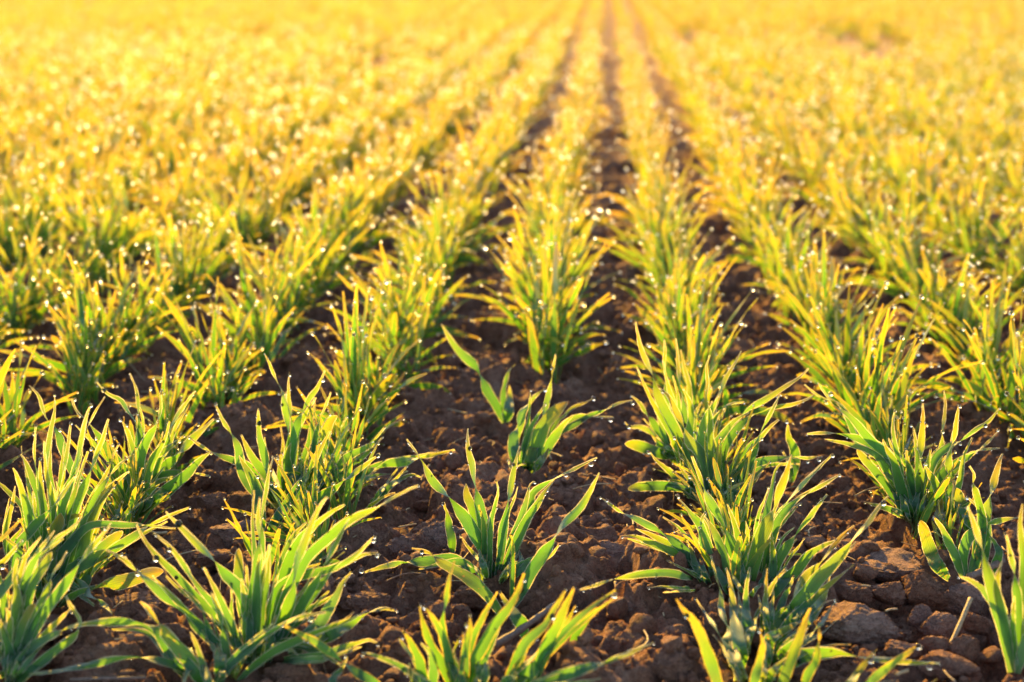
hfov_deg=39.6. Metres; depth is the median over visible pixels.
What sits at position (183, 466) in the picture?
wheat plant
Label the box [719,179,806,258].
wheat plant
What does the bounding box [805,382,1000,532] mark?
wheat plant
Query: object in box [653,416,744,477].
wheat plant
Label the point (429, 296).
wheat plant
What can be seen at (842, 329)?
wheat plant
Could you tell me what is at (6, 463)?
wheat plant
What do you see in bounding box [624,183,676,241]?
wheat plant
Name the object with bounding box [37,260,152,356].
wheat plant
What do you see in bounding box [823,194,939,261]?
wheat plant
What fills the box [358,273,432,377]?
wheat plant
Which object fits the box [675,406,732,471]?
wheat plant
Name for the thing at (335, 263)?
wheat plant
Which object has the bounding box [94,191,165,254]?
wheat plant
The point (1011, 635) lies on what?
wheat plant
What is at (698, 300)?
wheat plant
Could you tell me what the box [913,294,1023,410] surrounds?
wheat plant
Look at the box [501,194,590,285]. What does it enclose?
wheat plant
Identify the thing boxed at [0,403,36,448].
wheat plant
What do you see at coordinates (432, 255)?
wheat plant
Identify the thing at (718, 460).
wheat plant
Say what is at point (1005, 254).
wheat plant
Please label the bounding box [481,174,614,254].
wheat plant
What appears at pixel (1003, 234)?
wheat plant
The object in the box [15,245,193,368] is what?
wheat plant
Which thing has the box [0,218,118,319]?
wheat plant
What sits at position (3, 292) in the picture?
wheat plant
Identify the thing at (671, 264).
wheat plant
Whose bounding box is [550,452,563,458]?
stick
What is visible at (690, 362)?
wheat plant
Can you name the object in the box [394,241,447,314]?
wheat plant
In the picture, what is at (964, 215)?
wheat plant
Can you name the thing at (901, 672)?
straw
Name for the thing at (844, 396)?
wheat plant
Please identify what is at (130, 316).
wheat plant
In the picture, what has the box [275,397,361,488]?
wheat plant
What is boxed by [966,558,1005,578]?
clod
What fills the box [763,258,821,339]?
wheat plant
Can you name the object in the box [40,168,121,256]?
wheat plant
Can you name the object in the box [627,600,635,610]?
soil clod
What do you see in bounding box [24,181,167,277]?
wheat plant
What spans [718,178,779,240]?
wheat plant
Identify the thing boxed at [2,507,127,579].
wheat plant
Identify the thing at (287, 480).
wheat plant
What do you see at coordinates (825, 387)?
wheat plant
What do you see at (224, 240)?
wheat plant
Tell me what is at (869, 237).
wheat plant
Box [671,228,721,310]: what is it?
wheat plant
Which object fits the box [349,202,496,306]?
wheat plant
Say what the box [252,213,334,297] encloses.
wheat plant
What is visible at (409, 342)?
wheat plant
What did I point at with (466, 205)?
wheat plant
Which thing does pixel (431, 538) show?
soil clod
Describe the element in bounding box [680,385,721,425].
wheat plant
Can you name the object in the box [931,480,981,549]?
wheat plant
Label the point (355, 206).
wheat plant
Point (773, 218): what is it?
wheat plant
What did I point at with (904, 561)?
soil clod
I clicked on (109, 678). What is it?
straw
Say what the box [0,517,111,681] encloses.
wheat plant
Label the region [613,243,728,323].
wheat plant
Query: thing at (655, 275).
wheat plant
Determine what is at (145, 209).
wheat plant
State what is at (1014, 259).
wheat plant
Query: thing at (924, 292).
wheat plant
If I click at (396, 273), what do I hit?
wheat plant
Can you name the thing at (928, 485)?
wheat plant
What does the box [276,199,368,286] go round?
wheat plant
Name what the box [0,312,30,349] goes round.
wheat plant
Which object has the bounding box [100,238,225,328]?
wheat plant
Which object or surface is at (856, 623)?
soil clod
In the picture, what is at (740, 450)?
wheat plant
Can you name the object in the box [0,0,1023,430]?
wheat crop
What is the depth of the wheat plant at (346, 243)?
1.56 m
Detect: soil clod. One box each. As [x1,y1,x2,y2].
[36,614,72,641]
[83,429,123,450]
[110,590,163,609]
[125,622,192,646]
[193,549,231,570]
[195,491,227,510]
[209,519,258,547]
[261,663,314,681]
[337,591,391,615]
[365,638,381,653]
[385,536,418,556]
[412,521,463,555]
[449,585,491,610]
[516,592,533,608]
[598,540,625,556]
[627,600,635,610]
[640,463,679,480]
[651,649,697,681]
[689,636,698,646]
[809,600,902,647]
[835,580,872,604]
[859,547,921,587]
[869,581,906,605]
[883,639,923,660]
[901,569,950,610]
[907,604,932,629]
[917,635,948,651]
[917,649,979,680]
[918,611,958,638]
[944,582,984,614]
[948,634,979,661]
[962,611,992,635]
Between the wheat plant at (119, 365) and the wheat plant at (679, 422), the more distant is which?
the wheat plant at (119, 365)
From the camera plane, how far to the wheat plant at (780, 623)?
0.75 m
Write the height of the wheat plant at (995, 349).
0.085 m
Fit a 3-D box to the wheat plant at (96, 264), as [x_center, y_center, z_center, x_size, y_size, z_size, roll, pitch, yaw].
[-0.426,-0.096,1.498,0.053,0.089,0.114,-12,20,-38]
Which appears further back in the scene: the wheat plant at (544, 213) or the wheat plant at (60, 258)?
the wheat plant at (544, 213)
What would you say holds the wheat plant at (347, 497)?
on the soil ground
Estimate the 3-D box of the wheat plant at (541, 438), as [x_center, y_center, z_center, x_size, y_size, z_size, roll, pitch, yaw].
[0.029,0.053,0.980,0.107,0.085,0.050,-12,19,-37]
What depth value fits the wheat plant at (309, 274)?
1.42 m
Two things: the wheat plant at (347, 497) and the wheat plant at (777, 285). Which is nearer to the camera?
the wheat plant at (347, 497)
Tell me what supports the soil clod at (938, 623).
on the soil ground
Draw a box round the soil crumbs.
[0,224,1023,681]
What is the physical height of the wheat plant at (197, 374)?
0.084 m
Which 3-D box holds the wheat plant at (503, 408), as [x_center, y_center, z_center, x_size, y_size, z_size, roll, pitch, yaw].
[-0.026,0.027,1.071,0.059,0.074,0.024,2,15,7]
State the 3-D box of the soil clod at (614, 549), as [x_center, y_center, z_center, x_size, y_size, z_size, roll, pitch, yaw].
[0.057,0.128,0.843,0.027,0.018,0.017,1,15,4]
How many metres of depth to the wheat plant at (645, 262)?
1.48 m
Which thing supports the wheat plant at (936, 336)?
on the soil ground
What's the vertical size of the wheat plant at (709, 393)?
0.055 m
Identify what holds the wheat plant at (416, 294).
on the soil ground
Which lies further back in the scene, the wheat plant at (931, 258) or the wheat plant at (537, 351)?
the wheat plant at (931, 258)
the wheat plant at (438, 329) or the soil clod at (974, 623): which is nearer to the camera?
the soil clod at (974, 623)
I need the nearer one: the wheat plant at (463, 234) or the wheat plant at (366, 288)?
the wheat plant at (366, 288)
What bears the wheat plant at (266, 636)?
on the soil ground
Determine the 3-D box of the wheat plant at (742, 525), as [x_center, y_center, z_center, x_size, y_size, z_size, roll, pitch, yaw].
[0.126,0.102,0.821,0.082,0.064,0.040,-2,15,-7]
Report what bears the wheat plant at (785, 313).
on the soil ground
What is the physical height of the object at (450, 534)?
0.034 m
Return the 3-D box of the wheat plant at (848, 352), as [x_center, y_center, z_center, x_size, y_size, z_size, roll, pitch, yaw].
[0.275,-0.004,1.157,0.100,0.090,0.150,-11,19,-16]
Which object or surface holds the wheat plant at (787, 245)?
on the soil ground
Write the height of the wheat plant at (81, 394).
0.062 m
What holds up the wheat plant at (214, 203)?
on the soil ground
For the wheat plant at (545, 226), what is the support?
on the soil ground
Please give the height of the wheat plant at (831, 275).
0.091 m
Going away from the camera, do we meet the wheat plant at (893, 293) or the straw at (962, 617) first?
the straw at (962, 617)
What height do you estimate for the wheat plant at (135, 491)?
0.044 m
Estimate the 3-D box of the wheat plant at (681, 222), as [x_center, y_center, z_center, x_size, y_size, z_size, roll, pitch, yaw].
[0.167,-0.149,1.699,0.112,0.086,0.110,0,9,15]
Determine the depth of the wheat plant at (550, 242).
1.38 m
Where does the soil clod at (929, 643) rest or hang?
on the soil ground
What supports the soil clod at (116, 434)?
on the soil ground
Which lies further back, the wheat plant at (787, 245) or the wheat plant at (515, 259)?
the wheat plant at (787, 245)
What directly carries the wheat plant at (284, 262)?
on the soil ground
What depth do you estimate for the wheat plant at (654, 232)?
1.49 m
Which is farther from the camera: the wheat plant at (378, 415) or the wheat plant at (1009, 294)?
the wheat plant at (1009, 294)
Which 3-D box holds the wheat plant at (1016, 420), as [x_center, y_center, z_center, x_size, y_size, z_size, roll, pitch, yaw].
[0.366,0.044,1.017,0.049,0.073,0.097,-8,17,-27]
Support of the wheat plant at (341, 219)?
on the soil ground
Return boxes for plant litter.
[0,247,1011,681]
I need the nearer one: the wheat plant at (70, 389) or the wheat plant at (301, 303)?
the wheat plant at (70, 389)
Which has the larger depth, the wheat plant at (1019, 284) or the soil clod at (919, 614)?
the wheat plant at (1019, 284)
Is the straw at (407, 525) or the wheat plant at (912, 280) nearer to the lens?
the straw at (407, 525)
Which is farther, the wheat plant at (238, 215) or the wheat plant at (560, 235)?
the wheat plant at (238, 215)
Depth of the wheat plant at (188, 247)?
1.49 m
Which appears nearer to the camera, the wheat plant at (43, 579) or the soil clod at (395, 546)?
the wheat plant at (43, 579)
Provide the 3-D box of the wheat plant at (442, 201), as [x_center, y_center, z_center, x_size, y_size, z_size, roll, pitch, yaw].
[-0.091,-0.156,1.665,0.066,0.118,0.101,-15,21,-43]
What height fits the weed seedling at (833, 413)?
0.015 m
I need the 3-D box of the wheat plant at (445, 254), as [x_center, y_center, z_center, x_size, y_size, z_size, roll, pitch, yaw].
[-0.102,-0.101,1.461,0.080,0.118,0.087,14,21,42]
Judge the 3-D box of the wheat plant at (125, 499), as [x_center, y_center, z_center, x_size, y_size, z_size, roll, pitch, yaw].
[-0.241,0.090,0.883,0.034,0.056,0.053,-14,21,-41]
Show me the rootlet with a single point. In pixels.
(404, 574)
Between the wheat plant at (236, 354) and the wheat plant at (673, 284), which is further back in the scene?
the wheat plant at (673, 284)
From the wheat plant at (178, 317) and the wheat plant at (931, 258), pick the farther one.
the wheat plant at (931, 258)
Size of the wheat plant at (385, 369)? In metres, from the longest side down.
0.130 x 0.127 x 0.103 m
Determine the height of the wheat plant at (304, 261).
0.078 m
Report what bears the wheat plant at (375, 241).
on the soil ground
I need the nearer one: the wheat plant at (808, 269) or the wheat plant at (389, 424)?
the wheat plant at (389, 424)
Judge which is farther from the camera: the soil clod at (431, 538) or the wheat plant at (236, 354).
the wheat plant at (236, 354)
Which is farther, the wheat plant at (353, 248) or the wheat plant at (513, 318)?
the wheat plant at (353, 248)
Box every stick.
[493,601,555,650]
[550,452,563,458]
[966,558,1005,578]
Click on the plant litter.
(428, 467)
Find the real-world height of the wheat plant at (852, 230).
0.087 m
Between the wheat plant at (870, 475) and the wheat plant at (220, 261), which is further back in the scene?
the wheat plant at (220, 261)
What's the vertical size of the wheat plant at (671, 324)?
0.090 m
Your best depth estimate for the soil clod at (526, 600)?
0.78 m
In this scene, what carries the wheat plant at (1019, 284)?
on the soil ground
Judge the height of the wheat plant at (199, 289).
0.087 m
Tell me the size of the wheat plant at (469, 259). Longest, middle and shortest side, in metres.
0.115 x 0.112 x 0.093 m
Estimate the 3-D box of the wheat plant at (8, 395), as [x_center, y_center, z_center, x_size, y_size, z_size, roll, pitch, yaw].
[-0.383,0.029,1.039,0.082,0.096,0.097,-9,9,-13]
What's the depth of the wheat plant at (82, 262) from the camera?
1.52 m
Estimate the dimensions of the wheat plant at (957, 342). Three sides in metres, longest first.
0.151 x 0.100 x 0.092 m
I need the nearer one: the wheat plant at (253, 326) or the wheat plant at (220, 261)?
the wheat plant at (253, 326)
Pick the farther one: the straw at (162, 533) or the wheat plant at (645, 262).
the wheat plant at (645, 262)
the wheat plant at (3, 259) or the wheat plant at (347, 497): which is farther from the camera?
the wheat plant at (3, 259)
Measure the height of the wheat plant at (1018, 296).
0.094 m
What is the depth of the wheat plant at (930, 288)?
1.29 m
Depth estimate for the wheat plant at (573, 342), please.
1.23 m
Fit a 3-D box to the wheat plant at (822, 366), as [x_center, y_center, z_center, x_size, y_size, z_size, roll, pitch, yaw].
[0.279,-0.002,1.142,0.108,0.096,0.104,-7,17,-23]
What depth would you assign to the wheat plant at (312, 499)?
0.85 m
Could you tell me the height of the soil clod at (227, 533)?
0.021 m
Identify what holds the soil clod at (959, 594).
on the soil ground
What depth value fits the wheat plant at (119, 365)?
1.17 m
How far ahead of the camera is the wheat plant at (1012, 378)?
1.06 m
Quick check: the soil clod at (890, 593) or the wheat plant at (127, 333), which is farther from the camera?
the wheat plant at (127, 333)
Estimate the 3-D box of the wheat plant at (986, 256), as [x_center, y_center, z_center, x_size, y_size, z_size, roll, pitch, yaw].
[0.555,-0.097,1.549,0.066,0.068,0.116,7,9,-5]
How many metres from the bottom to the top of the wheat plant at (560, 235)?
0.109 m
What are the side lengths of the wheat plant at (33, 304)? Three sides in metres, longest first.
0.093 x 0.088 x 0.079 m
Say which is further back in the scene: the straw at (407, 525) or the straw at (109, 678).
the straw at (407, 525)
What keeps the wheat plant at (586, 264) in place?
on the soil ground
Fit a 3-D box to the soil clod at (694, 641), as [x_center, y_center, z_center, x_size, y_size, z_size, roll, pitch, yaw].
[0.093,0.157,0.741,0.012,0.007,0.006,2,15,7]
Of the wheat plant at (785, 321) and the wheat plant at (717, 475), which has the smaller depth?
the wheat plant at (717, 475)
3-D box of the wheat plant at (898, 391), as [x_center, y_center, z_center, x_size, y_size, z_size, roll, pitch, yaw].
[0.277,0.023,1.025,0.135,0.110,0.066,-13,20,-40]
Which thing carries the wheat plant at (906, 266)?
on the soil ground
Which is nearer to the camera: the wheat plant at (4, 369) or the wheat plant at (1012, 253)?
the wheat plant at (4, 369)
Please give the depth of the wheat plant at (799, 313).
1.28 m
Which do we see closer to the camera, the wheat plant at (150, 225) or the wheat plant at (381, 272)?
the wheat plant at (381, 272)
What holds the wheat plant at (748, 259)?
on the soil ground
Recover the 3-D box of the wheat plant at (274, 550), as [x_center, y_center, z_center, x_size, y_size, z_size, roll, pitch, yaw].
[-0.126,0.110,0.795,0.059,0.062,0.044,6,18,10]
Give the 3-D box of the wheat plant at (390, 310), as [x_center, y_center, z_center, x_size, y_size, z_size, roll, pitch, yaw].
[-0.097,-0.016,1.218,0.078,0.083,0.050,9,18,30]
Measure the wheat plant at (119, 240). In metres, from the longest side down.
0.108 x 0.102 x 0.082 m
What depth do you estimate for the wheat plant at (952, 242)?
1.64 m
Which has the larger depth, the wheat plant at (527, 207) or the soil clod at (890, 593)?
the wheat plant at (527, 207)
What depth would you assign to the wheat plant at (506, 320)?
1.32 m
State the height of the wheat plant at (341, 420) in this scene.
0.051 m
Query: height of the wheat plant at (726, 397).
0.102 m
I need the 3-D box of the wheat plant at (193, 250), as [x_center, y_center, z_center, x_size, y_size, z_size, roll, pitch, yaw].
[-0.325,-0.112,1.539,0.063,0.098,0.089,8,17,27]
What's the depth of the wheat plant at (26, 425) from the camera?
1.01 m
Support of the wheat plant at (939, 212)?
on the soil ground
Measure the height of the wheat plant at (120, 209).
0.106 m
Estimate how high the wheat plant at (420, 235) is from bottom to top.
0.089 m
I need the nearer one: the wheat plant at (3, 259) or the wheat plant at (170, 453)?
the wheat plant at (170, 453)
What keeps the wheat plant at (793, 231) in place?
on the soil ground
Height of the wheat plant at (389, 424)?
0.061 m
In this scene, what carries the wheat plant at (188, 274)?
on the soil ground
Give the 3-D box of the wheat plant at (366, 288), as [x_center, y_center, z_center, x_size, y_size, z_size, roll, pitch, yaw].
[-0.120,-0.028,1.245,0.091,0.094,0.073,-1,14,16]
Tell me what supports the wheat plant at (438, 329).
on the soil ground
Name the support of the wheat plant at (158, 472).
on the soil ground
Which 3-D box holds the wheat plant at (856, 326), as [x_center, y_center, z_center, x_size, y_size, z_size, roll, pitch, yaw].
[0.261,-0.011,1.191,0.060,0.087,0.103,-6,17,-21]
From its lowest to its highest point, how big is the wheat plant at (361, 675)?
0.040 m
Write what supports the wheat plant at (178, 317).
on the soil ground
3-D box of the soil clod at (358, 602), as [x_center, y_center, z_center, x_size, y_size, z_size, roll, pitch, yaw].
[-0.081,0.146,0.783,0.031,0.013,0.017,-2,15,-6]
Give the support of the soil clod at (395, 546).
on the soil ground
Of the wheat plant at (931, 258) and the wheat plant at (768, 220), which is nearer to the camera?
the wheat plant at (931, 258)
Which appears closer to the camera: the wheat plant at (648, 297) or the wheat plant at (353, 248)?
the wheat plant at (648, 297)
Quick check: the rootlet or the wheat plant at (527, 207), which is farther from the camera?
the wheat plant at (527, 207)
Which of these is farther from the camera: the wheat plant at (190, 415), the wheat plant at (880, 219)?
the wheat plant at (880, 219)
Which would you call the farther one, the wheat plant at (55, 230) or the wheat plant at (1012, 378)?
the wheat plant at (55, 230)
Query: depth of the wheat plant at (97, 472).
0.90 m
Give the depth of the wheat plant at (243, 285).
1.29 m
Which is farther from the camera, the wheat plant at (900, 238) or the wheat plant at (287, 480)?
the wheat plant at (900, 238)
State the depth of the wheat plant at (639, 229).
1.55 m
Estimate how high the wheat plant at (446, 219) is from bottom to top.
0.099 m
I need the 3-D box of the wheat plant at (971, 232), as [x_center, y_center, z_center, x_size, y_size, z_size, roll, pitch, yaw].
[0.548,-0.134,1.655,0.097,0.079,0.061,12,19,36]
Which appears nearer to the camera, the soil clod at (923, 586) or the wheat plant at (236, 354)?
the soil clod at (923, 586)
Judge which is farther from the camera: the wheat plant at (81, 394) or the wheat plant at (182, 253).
the wheat plant at (182, 253)
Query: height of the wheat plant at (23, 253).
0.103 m
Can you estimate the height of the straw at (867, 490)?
0.001 m
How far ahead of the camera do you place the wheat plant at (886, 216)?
1.60 m
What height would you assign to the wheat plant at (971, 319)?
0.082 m
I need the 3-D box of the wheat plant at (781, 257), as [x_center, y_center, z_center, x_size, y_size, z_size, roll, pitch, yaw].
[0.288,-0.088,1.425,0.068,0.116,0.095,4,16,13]
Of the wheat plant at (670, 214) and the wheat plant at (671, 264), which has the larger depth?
the wheat plant at (670, 214)
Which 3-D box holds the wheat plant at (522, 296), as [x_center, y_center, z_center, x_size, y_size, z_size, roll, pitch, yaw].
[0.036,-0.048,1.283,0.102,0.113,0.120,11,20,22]
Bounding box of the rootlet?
[385,572,427,581]
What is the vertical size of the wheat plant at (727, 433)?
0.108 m
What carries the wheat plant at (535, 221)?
on the soil ground
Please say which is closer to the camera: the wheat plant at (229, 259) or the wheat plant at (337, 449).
the wheat plant at (337, 449)
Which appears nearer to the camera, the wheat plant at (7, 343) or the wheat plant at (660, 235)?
the wheat plant at (7, 343)
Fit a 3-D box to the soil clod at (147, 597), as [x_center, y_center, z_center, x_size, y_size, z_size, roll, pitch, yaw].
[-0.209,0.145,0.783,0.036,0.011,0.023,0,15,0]
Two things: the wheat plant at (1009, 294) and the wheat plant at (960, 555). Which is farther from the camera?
the wheat plant at (1009, 294)
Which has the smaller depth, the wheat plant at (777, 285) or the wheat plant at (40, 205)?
the wheat plant at (777, 285)
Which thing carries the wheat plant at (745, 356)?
on the soil ground
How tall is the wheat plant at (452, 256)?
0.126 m
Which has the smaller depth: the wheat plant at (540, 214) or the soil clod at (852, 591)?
the soil clod at (852, 591)
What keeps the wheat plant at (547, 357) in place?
on the soil ground
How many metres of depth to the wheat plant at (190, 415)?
1.02 m
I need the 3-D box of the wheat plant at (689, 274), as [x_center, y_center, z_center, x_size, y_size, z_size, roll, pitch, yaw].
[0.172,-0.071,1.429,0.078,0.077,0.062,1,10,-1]
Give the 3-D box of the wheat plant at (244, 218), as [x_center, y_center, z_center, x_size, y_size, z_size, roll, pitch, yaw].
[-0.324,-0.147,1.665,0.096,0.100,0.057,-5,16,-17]
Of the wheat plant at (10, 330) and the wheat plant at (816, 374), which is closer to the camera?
the wheat plant at (816, 374)
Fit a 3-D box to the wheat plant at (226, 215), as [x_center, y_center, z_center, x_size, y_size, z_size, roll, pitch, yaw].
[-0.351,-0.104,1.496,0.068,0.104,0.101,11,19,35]
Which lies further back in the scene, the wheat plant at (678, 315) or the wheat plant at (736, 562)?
the wheat plant at (678, 315)
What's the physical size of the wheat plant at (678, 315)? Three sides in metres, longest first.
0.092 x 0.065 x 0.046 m
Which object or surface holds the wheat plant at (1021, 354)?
on the soil ground
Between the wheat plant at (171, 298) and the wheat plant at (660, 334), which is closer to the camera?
the wheat plant at (660, 334)
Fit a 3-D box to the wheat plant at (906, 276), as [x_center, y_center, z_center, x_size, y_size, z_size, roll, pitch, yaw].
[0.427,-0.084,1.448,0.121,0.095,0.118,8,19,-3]
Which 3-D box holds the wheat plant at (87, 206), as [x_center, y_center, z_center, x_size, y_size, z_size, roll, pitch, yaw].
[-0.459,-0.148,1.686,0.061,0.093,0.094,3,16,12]
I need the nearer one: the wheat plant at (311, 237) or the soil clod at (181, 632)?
the soil clod at (181, 632)
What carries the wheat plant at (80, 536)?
on the soil ground
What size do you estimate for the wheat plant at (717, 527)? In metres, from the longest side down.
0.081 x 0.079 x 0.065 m
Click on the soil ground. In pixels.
(612, 176)
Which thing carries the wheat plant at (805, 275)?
on the soil ground
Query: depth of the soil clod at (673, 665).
0.70 m
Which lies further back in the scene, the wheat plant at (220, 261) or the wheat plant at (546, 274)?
the wheat plant at (220, 261)
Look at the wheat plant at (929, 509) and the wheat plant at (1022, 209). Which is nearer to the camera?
the wheat plant at (929, 509)
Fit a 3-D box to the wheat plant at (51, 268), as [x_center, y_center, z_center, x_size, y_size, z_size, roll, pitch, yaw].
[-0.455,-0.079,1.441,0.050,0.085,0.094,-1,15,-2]
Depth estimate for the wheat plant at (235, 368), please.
1.13 m
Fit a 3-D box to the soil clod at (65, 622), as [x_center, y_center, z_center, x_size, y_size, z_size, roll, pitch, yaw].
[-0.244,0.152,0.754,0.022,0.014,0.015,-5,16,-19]
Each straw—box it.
[70,676,146,681]
[149,531,166,534]
[398,523,416,527]
[854,486,879,496]
[894,669,908,676]
[949,597,972,644]
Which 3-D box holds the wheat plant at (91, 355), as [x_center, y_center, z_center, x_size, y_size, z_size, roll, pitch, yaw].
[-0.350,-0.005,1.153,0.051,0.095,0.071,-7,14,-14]
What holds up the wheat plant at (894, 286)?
on the soil ground
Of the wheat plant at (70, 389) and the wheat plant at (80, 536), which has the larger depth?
the wheat plant at (70, 389)
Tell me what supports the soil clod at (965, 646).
on the soil ground
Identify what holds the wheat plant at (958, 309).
on the soil ground
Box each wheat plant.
[0,171,86,255]
[0,181,84,240]
[0,194,38,270]
[0,205,28,272]
[0,212,43,329]
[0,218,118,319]
[0,222,72,326]
[0,238,67,333]
[0,263,46,342]
[0,268,16,341]
[0,270,151,383]
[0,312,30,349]
[0,323,39,366]
[0,335,80,448]
[0,340,47,440]
[0,348,15,386]
[0,394,190,613]
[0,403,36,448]
[0,409,45,469]
[0,512,109,609]
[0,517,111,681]
[1,175,65,265]
[2,160,62,241]
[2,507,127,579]
[3,174,97,261]
[13,284,113,409]
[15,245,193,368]
[16,205,88,309]
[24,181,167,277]
[24,471,152,550]
[29,373,218,520]
[29,456,418,681]
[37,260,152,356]
[38,216,93,301]
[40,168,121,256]
[45,273,112,378]
[46,228,91,299]
[48,336,117,414]
[51,190,166,274]
[52,221,103,287]
[58,243,169,362]
[58,416,147,517]
[77,171,135,245]
[80,184,159,240]
[83,206,140,293]
[85,177,180,243]
[86,420,134,484]
[87,191,167,267]
[89,441,170,531]
[91,178,165,260]
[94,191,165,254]
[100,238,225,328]
[100,241,181,354]
[106,468,173,541]
[111,248,194,344]
[114,340,225,441]
[116,212,211,312]
[120,256,215,329]
[128,289,265,407]
[133,362,197,443]
[142,218,233,306]
[143,217,208,287]
[144,186,233,289]
[145,413,186,483]
[146,213,204,310]
[159,226,241,296]
[160,200,238,270]
[160,277,272,381]
[160,376,213,469]
[162,188,275,269]
[167,153,254,250]
[172,294,255,409]
[180,299,258,396]
[182,167,248,252]
[188,353,454,536]
[190,218,232,281]
[194,246,277,352]
[198,173,271,250]
[200,337,286,408]
[201,208,258,279]
[204,272,327,378]
[206,274,277,370]
[207,222,317,318]
[209,259,298,349]
[218,173,272,245]
[218,228,302,333]
[221,445,381,545]
[223,497,346,581]
[231,183,376,288]
[231,211,337,328]
[244,228,296,326]
[244,235,311,315]
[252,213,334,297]
[259,222,323,316]
[263,325,409,440]
[264,300,426,429]
[266,441,326,529]
[267,482,350,569]
[274,220,339,309]
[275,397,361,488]
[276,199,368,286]
[279,393,404,468]
[281,623,379,681]
[284,380,370,481]
[291,195,351,297]
[293,169,371,253]
[293,205,373,275]
[297,200,374,298]
[303,168,406,252]
[303,193,377,268]
[304,185,373,252]
[304,427,379,520]
[317,171,391,253]
[321,279,396,419]
[322,237,480,364]
[323,164,388,255]
[323,255,419,347]
[325,386,369,444]
[327,324,402,410]
[330,283,459,400]
[339,239,426,327]
[348,277,431,363]
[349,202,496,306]
[350,231,471,337]
[353,204,470,282]
[358,185,462,294]
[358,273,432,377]
[359,429,596,583]
[361,561,654,681]
[369,251,422,314]
[373,240,474,340]
[374,220,442,317]
[382,179,500,256]
[387,302,454,369]
[388,167,505,265]
[393,208,469,269]
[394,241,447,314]
[397,155,483,236]
[401,183,492,266]
[403,216,465,308]
[407,185,483,272]
[410,169,477,291]
[412,473,599,637]
[413,177,481,231]
[424,166,527,252]
[441,324,513,422]
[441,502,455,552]
[450,225,596,324]
[480,235,622,346]
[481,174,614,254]
[483,220,614,353]
[494,156,563,235]
[496,205,554,302]
[499,262,605,363]
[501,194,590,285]
[502,217,615,349]
[504,204,602,272]
[506,198,608,276]
[507,176,576,236]
[507,354,634,473]
[508,205,621,298]
[513,204,600,311]
[522,199,566,265]
[523,196,564,231]
[524,179,584,255]
[524,187,581,242]
[525,239,609,374]
[525,242,606,384]
[528,195,599,257]
[556,202,600,267]
[579,454,939,681]
[593,182,728,277]
[612,309,758,402]
[613,211,699,291]
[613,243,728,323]
[614,181,698,243]
[615,190,684,257]
[617,288,791,390]
[618,265,723,373]
[622,234,727,332]
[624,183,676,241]
[624,322,713,501]
[629,279,793,423]
[630,194,720,283]
[630,228,734,302]
[634,264,723,343]
[635,189,722,283]
[638,316,742,421]
[639,241,720,315]
[646,188,702,252]
[646,231,724,294]
[647,209,696,247]
[647,252,738,351]
[649,272,748,372]
[650,404,754,485]
[651,258,702,350]
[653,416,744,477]
[657,460,801,568]
[663,448,797,535]
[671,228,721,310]
[672,431,762,508]
[672,436,779,545]
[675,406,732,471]
[676,457,755,541]
[676,598,820,681]
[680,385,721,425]
[680,513,794,590]
[696,351,821,504]
[696,383,757,444]
[712,180,827,266]
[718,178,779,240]
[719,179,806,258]
[729,183,786,250]
[736,204,814,259]
[741,231,864,292]
[752,205,817,258]
[753,198,835,283]
[754,215,797,294]
[757,240,809,320]
[758,239,845,321]
[762,208,803,284]
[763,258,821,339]
[764,204,834,310]
[776,282,886,365]
[776,302,901,412]
[776,303,939,405]
[777,257,882,349]
[778,280,897,392]
[781,420,799,481]
[782,281,925,389]
[784,246,858,328]
[800,230,847,349]
[800,294,983,441]
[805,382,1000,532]
[809,257,873,361]
[815,325,952,414]
[817,268,902,356]
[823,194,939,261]
[824,335,903,457]
[826,168,914,270]
[828,181,930,251]
[831,190,941,255]
[836,192,965,294]
[839,216,958,299]
[839,386,936,467]
[845,208,954,277]
[845,424,888,496]
[845,643,936,681]
[863,186,898,243]
[867,189,930,283]
[869,447,956,511]
[871,205,974,302]
[877,247,973,333]
[878,186,933,263]
[890,210,987,311]
[890,231,980,302]
[895,394,927,470]
[896,162,994,254]
[898,261,979,342]
[904,459,983,539]
[906,263,1023,370]
[908,289,1023,423]
[909,239,974,321]
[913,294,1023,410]
[916,176,1009,262]
[917,246,1017,327]
[917,454,1017,580]
[921,187,1022,248]
[927,253,988,354]
[927,256,1023,362]
[928,269,1014,356]
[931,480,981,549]
[942,190,1001,274]
[944,195,1023,252]
[944,287,1023,384]
[957,504,1023,673]
[961,177,1023,268]
[961,317,1021,450]
[967,214,1023,287]
[967,304,1023,392]
[972,234,1023,278]
[973,201,1023,293]
[973,207,1023,290]
[975,187,1023,273]
[995,363,1023,437]
[996,292,1023,298]
[1004,391,1023,481]
[1006,230,1023,276]
[1008,247,1023,307]
[1009,311,1023,421]
[1020,207,1023,228]
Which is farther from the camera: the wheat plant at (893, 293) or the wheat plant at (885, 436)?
the wheat plant at (893, 293)
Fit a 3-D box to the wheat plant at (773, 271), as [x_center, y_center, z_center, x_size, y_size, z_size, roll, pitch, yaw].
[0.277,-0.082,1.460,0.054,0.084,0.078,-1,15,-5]
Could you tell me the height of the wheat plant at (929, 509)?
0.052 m
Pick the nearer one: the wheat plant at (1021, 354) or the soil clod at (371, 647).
the soil clod at (371, 647)
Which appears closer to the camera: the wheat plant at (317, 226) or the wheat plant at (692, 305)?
the wheat plant at (692, 305)
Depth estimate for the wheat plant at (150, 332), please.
1.30 m
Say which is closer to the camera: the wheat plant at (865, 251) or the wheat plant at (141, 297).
the wheat plant at (141, 297)
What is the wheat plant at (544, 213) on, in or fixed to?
on the soil ground
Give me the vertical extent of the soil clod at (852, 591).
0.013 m
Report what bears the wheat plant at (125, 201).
on the soil ground
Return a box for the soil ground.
[0,0,1023,681]

